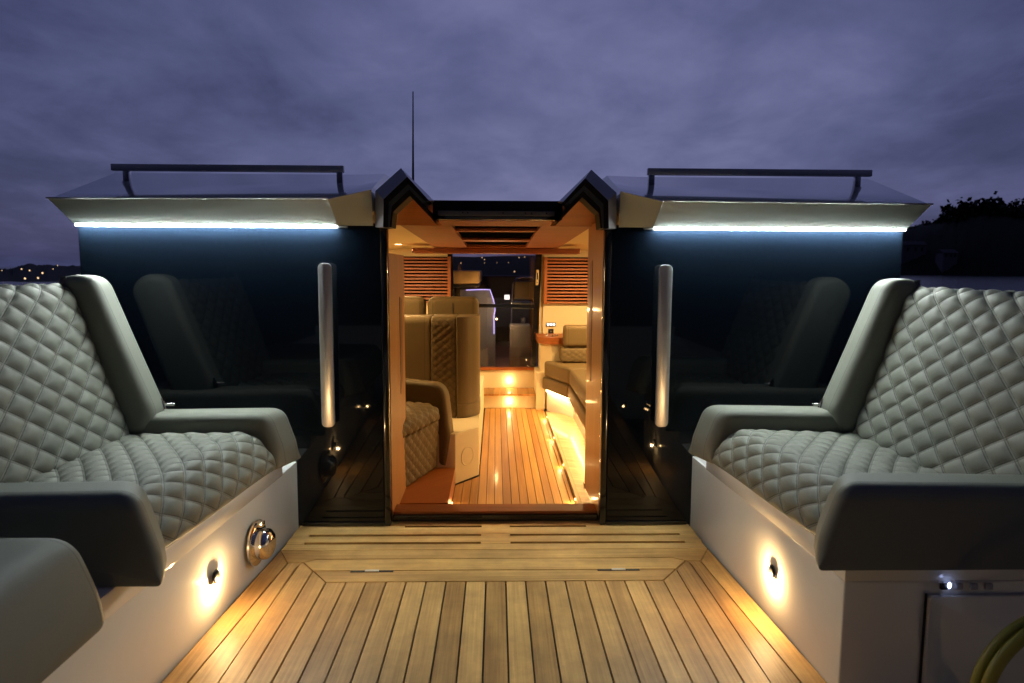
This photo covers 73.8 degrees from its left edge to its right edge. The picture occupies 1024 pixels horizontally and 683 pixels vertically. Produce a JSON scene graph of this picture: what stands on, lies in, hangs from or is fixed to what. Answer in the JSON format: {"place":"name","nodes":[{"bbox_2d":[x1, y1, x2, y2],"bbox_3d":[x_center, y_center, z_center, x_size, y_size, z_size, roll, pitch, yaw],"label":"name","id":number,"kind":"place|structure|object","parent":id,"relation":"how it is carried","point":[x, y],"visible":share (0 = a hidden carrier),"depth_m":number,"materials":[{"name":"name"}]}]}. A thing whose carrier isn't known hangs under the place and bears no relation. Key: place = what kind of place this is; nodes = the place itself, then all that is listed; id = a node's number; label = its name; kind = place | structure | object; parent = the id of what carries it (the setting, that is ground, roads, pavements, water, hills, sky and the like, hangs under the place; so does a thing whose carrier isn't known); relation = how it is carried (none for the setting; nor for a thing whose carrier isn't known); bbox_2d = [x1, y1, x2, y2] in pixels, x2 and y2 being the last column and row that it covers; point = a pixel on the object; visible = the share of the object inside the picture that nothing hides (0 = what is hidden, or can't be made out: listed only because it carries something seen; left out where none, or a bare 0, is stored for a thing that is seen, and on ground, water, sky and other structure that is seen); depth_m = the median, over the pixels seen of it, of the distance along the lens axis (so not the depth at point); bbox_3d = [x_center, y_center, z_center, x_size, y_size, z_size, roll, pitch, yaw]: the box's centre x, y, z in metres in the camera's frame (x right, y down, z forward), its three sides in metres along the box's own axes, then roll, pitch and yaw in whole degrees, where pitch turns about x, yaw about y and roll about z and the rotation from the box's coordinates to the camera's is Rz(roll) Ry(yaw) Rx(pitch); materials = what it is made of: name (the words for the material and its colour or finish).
{"place":"outdoors","nodes":[
{"label":"outdoors","id":0,"kind":"place"},
{"bbox_2d":[0,255,534,281],"bbox_3d":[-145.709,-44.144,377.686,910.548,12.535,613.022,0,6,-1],"label":"shore hills","id":1,"kind":"structure","parent":0,"point":[520,265],"depth_m":193.69,"materials":[{"name":"black"}]},
{"bbox_2d":[202,524,721,682],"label":"deck base","id":2,"kind":"object","parent":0,"point":[484,632],"depth_m":2.28,"materials":[{"name":"black"}]},
{"bbox_2d":[0,275,300,682],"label":"cockpit bench","id":3,"kind":"object","parent":2,"relation":"on","point":[133,490],"visible":0.98,"depth_m":2.30,"materials":[{"name":"grey leather"}]},
{"bbox_2d":[0,538,103,682],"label":"sun pad","id":4,"kind":"object","parent":3,"relation":"on","point":[51,615],"visible":1,"depth_m":1.44,"materials":[{"name":"grey leather"}]},
{"bbox_2d":[212,569,219,583],"bbox_3d":[-1.002,0.798,2.316,0.011,0.048,0.048,0,6,2],"label":"courtesy light","id":5,"kind":"object","parent":3,"relation":"attached to","point":[216,576],"visible":1,"depth_m":2.31,"materials":[{"name":"grey paint"}]},
{"bbox_2d":[247,519,275,565],"bbox_3d":[-0.962,0.782,2.656,0.076,0.176,0.176,0,6,-1],"label":"power inlet","id":6,"kind":"object","parent":3,"relation":"attached to","point":[261,542],"visible":1,"depth_m":2.61,"materials":[{"name":"metal"}]},
{"bbox_2d":[162,521,826,682],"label":"cockpit deck","id":7,"kind":"structure","parent":2,"relation":"on","point":[712,617],"depth_m":2.39,"materials":[{"name":"brown wood"}]},
{"bbox_2d":[78,223,392,525],"bbox_3d":[-1.244,0.166,3.102,1.362,1.397,0.110,0,6,-1],"label":"sliding door","id":8,"kind":"structure","parent":7,"relation":"on","point":[292,324],"depth_m":3.08,"materials":[{"name":"black glass"}]},
{"bbox_2d":[350,569,393,571],"bbox_3d":[-0.557,0.914,2.717,0.170,0.010,0.014,0,6,-1],"label":"hatch latch","id":9,"kind":"object","parent":7,"relation":"on","point":[377,570],"visible":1,"depth_m":2.71,"materials":[{"name":"silver metal"}]},
{"bbox_2d":[597,568,639,570],"bbox_3d":[0.428,0.917,2.741,0.170,0.010,0.014,0,6,-1],"label":"hatch latch","id":10,"kind":"object","parent":7,"relation":"on","point":[617,569],"visible":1,"depth_m":2.73,"materials":[{"name":"silver metal"}]},
{"bbox_2d":[598,225,902,524],"bbox_3d":[1.097,0.171,3.157,1.362,1.397,0.110,0,6,-1],"label":"sliding door","id":11,"kind":"structure","parent":7,"relation":"on","point":[696,324],"depth_m":3.13,"materials":[{"name":"black glass"}]},
{"bbox_2d":[689,278,1023,682],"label":"cockpit bench","id":12,"kind":"object","parent":2,"relation":"on","point":[869,500],"visible":1,"depth_m":2.21,"materials":[{"name":"grey leather"}]},
{"bbox_2d":[768,564,775,578],"bbox_3d":[0.890,0.790,2.344,0.011,0.048,0.048,0,6,-5],"label":"courtesy light","id":13,"kind":"object","parent":12,"relation":"attached to","point":[771,571],"visible":1,"depth_m":2.33,"materials":[{"name":"grey paint"}]},
{"bbox_2d":[939,582,992,589],"bbox_3d":[1.268,0.680,1.902,0.148,0.026,0.016,0,6,-1],"label":"switch row","id":14,"kind":"object","parent":12,"relation":"attached to","point":[959,586],"visible":1,"depth_m":1.90,"materials":[{"name":"black plastic"}]},
{"bbox_2d":[918,593,1023,682],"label":"locker panel","id":15,"kind":"object","parent":12,"relation":"attached to","point":[960,632],"visible":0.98,"depth_m":1.91,"materials":[{"name":"black"}]},
{"bbox_2d":[922,594,1023,682],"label":"door","id":16,"kind":"structure","parent":15,"relation":"in","point":[959,628],"depth_m":1.91,"materials":[{"name":"grey plastic"}]},
{"bbox_2d":[477,276,538,341],"bbox_3d":[-0.202,-0.328,8.712,3.500,0.990,3.400,0,6,-1],"label":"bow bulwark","id":17,"kind":"object","parent":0,"point":[500,287],"visible":0.09,"depth_m":10.21,"materials":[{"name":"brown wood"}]},
{"bbox_2d":[0,267,1023,291],"bbox_3d":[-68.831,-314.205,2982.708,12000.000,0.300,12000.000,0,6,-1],"label":"water","id":18,"kind":"structure","parent":0,"point":[985,282],"depth_m":171.90,"materials":[{"name":"black liquid"}]},
{"bbox_2d":[0,0,1023,266],"label":"sky","id":19,"kind":"structure","parent":0,"point":[515,100],"materials":[{"name":"purple"}]},
{"bbox_2d":[452,407,575,503],"bbox_3d":[-0.122,0.887,5.141,3.600,0.228,3.760,0,6,-1],"label":"cabin floor base","id":20,"kind":"object","parent":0,"point":[545,410],"visible":0.07,"depth_m":4.54,"materials":[{"name":"black wood"}]},
{"bbox_2d":[400,467,454,503],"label":"wooden plinth","id":21,"kind":"structure","parent":20,"relation":"on","point":[435,486],"depth_m":3.73,"materials":[{"name":"wood"}]},
{"bbox_2d":[402,378,453,486],"bbox_3d":[-0.725,0.516,3.907,0.553,0.527,0.750,2,6,18],"label":"settee","id":22,"kind":"object","parent":21,"relation":"on","point":[428,419],"visible":0.27,"depth_m":4.01,"materials":[{"name":"beige leather"}]},
{"bbox_2d":[436,376,483,483],"bbox_3d":[-0.778,0.590,5.249,1.092,0.310,2.273,0,6,-1],"label":"pedestal","id":23,"kind":"object","parent":20,"relation":"on","point":[463,455],"visible":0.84,"depth_m":4.23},
{"bbox_2d":[405,314,480,417],"bbox_3d":[-0.564,0.159,4.657,0.691,0.680,0.317,0,6,-1],"label":"helm seat","id":24,"kind":"object","parent":23,"relation":"on","point":[443,349],"visible":0.53,"depth_m":4.51,"materials":[{"name":"beige leather"}]},
{"bbox_2d":[404,296,478,314],"bbox_3d":[-0.608,0.069,4.947,0.735,0.789,0.130,0,6,-1],"label":"headrest cover","id":25,"kind":"object","parent":24,"relation":"attached to","point":[443,305],"visible":0.09,"depth_m":4.87,"materials":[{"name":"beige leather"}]},
{"bbox_2d":[389,244,587,409],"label":"forward wall","id":26,"kind":"structure","parent":20,"relation":"on","point":[560,315],"depth_m":6.66,"materials":[{"name":"fabric"}]},
{"bbox_2d":[404,256,450,302],"bbox_3d":[-0.871,-0.593,6.580,0.562,0.451,0.049,0,6,-1],"label":"louvre panel","id":27,"kind":"object","parent":26,"relation":"attached to","point":[426,278],"visible":0.55,"depth_m":6.57,"materials":[{"name":"brown wood"}]},
{"bbox_2d":[46,168,932,229],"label":"cabin roof","id":28,"kind":"structure","parent":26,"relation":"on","point":[384,200],"depth_m":2.98,"materials":[{"name":"white"}]},
{"bbox_2d":[75,224,347,227],"bbox_3d":[-1.322,-0.510,3.013,1.185,0.008,0.024,0,6,-1],"label":"strip light","id":29,"kind":"object","parent":28,"relation":"attached to","point":[210,225],"visible":1,"depth_m":3.00,"materials":[{"name":"white plastic"}]},
{"bbox_2d":[111,164,344,182],"bbox_3d":[-1.304,-0.766,3.153,1.066,0.096,0.052,0,6,-1],"label":"grab rail","id":30,"kind":"object","parent":28,"relation":"on","point":[338,170],"visible":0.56,"depth_m":3.13,"materials":[{"name":"metal"}]},
{"bbox_2d":[412,91,413,179],"bbox_3d":[-0.652,-1.256,4.479,0.027,0.745,0.028,0,6,-1],"label":"whip antenna","id":31,"kind":"object","parent":28,"relation":"on","point":[413,135],"visible":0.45,"depth_m":4.46,"materials":[{"name":"black plastic"}]},
{"bbox_2d":[388,200,594,253],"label":"wooden ceiling","id":32,"kind":"structure","parent":28,"relation":"attached to","point":[418,230],"depth_m":4.36,"materials":[{"name":"wood"}]},
{"bbox_2d":[647,168,872,186],"bbox_3d":[1.159,-0.761,3.210,1.066,0.096,0.052,0,6,-1],"label":"grab rail","id":33,"kind":"object","parent":28,"relation":"on","point":[856,175],"visible":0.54,"depth_m":3.19,"materials":[{"name":"metal"}]},
{"bbox_2d":[643,228,905,230],"bbox_3d":[1.182,-0.504,3.072,1.185,0.008,0.024,0,6,-1],"label":"strip light","id":34,"kind":"object","parent":28,"relation":"attached to","point":[773,229],"visible":1,"depth_m":3.06,"materials":[{"name":"white plastic"}]},
{"bbox_2d":[447,254,541,366],"bbox_3d":[-0.169,-0.278,6.646,0.912,1.203,0.052,0,6,-1],"label":"door frame","id":35,"kind":"structure","parent":26,"relation":"attached to","point":[535,305],"depth_m":6.63,"materials":[{"name":"black metal"}]},
{"bbox_2d":[546,323,555,325],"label":"light switches","id":36,"kind":"object","parent":26,"relation":"attached to","point":[550,324],"visible":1,"depth_m":6.67,"materials":[{"name":"white plastic"}]},
{"bbox_2d":[544,257,587,303],"bbox_3d":[0.578,-0.590,6.614,0.538,0.451,0.049,0,6,-1],"label":"louvre panel","id":37,"kind":"object","parent":26,"relation":"attached to","point":[565,279],"visible":0.77,"depth_m":6.61,"materials":[{"name":"brown wood"}]},
{"bbox_2d":[389,200,603,520],"bbox_3d":[-0.080,0.138,3.412,1.060,1.605,0.562,0,6,-1],"label":"door frame","id":38,"kind":"object","parent":20,"relation":"on","point":[462,210],"visible":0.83,"depth_m":3.29,"materials":[{"name":"brown wood"}]},
{"bbox_2d":[480,367,535,407],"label":"cabin steps","id":39,"kind":"structure","parent":20,"relation":"on","point":[500,389],"depth_m":6.67,"materials":[{"name":"brown wood"}]},
{"bbox_2d":[452,408,574,503],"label":"cabin floor","id":40,"kind":"structure","parent":20,"relation":"on","point":[544,448],"depth_m":4.54,"materials":[{"name":"brown wood"}]},
{"bbox_2d":[536,333,563,408],"bbox_3d":[0.436,0.280,6.500,0.404,0.675,0.445,0,6,-1],"label":"corner shelf","id":41,"kind":"object","parent":20,"relation":"on","point":[549,347],"visible":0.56,"depth_m":6.33,"materials":[{"name":"wood"}]},
{"bbox_2d":[543,325,586,438],"bbox_3d":[0.946,0.369,5.075,1.270,0.798,2.470,0,6,-1],"label":"settee","id":42,"kind":"object","parent":20,"relation":"on","point":[565,376],"visible":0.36,"depth_m":6.05,"materials":[{"name":"beige leather"}]},
{"bbox_2d":[546,390,567,399],"bbox_3d":[0.508,0.574,5.100,0.156,0.010,2.352,0,6,-6],"label":"strip light","id":43,"kind":"object","parent":42,"relation":"attached to","point":[557,394],"visible":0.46,"depth_m":6.03,"materials":[{"name":"beige"}]},
{"bbox_2d":[546,412,590,503],"bbox_3d":[0.462,0.793,4.723,0.251,0.035,2.799,0,6,-1],"label":"side ledge","id":44,"kind":"object","parent":20,"relation":"on","point":[569,439],"visible":0.5,"depth_m":4.83,"materials":[{"name":"brown wood"}]},
{"bbox_2d":[495,342,538,366],"bbox_3d":[-0.209,0.175,8.941,3.400,0.060,4.250,0,6,-1],"label":"foredeck","id":45,"kind":"object","parent":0,"point":[502,353],"visible":0.14,"depth_m":8.85,"materials":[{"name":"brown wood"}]},
{"bbox_2d":[453,270,481,296],"bbox_3d":[-0.572,-0.293,7.978,0.419,1.073,1.450,0,6,-1],"label":"foredeck seat","id":46,"kind":"object","parent":45,"relation":"on","point":[467,278],"visible":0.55,"depth_m":7.22,"materials":[{"name":"brown leather"}]},
{"bbox_2d":[460,288,495,366],"bbox_3d":[-0.377,-0.154,7.612,0.388,0.871,0.414,0,6,-1],"label":"console","id":47,"kind":"object","parent":45,"relation":"on","point":[487,331],"visible":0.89,"depth_m":7.42,"materials":[{"name":"grey plastic"}]},
{"bbox_2d":[509,323,530,366],"bbox_3d":[0.085,0.071,7.302,0.217,0.512,0.300,0,6,-1],"label":"storage box","id":48,"kind":"object","parent":45,"relation":"on","point":[520,344],"visible":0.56,"depth_m":7.15,"materials":[{"name":"brown"}]},
{"bbox_2d":[511,277,533,322],"bbox_3d":[0.127,-0.218,7.599,0.295,1.005,0.450,0,6,-1],"label":"pilot chair","id":49,"kind":"object","parent":45,"relation":"on","point":[523,290],"visible":0.5,"depth_m":7.51,"materials":[{"name":"leather"}]},
{"bbox_2d":[900,214,1023,275],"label":"headland","id":50,"kind":"structure","parent":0,"point":[987,245],"depth_m":472.91,"materials":[{"name":"black plant"}]},
{"bbox_2d":[901,241,926,263],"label":"house","id":51,"kind":"structure","parent":50,"relation":"on","point":[911,250],"depth_m":481.80,"materials":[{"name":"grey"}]},
{"bbox_2d":[920,217,943,224],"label":"tree","id":52,"kind":"object","parent":50,"relation":"on","point":[941,219],"visible":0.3,"depth_m":527.89,"materials":[{"name":"brown plant"}]},
{"bbox_2d":[928,218,944,223],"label":"tree","id":53,"kind":"object","parent":50,"relation":"on","point":[936,222],"visible":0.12,"depth_m":523.31,"materials":[{"name":"brown plant"}]},
{"bbox_2d":[935,249,957,271],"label":"house","id":54,"kind":"structure","parent":50,"relation":"on","point":[945,259],"depth_m":464.86,"materials":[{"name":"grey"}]},
{"bbox_2d":[939,191,1003,222],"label":"tree","id":55,"kind":"object","parent":50,"relation":"on","point":[992,209],"visible":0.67,"depth_m":505.50,"materials":[{"name":"brown plant"}]},
{"bbox_2d":[942,204,1004,222],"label":"tree","id":56,"kind":"object","parent":50,"relation":"on","point":[950,219],"visible":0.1,"depth_m":512.41,"materials":[{"name":"brown plant"}]},
{"bbox_2d":[958,197,1023,215],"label":"tree","id":57,"kind":"object","parent":50,"relation":"on","point":[996,199],"visible":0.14,"depth_m":509.43,"materials":[{"name":"brown plant"}]},
{"bbox_2d":[968,200,1023,216],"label":"tree","id":58,"kind":"object","parent":50,"relation":"on","point":[1011,205],"visible":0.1,"depth_m":497.21,"materials":[{"name":"brown plant"}]},
{"bbox_2d":[998,204,1023,217],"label":"tree","id":59,"kind":"object","parent":50,"relation":"on","point":[1016,212],"visible":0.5,"depth_m":490.88,"materials":[{"name":"brown plant"}]},
{"bbox_2d":[970,616,1023,682],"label":"coiled hose","id":60,"kind":"object","parent":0,"point":[1004,647],"visible":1,"depth_m":1.58,"materials":[{"name":"yellow rubber"}]}
]}

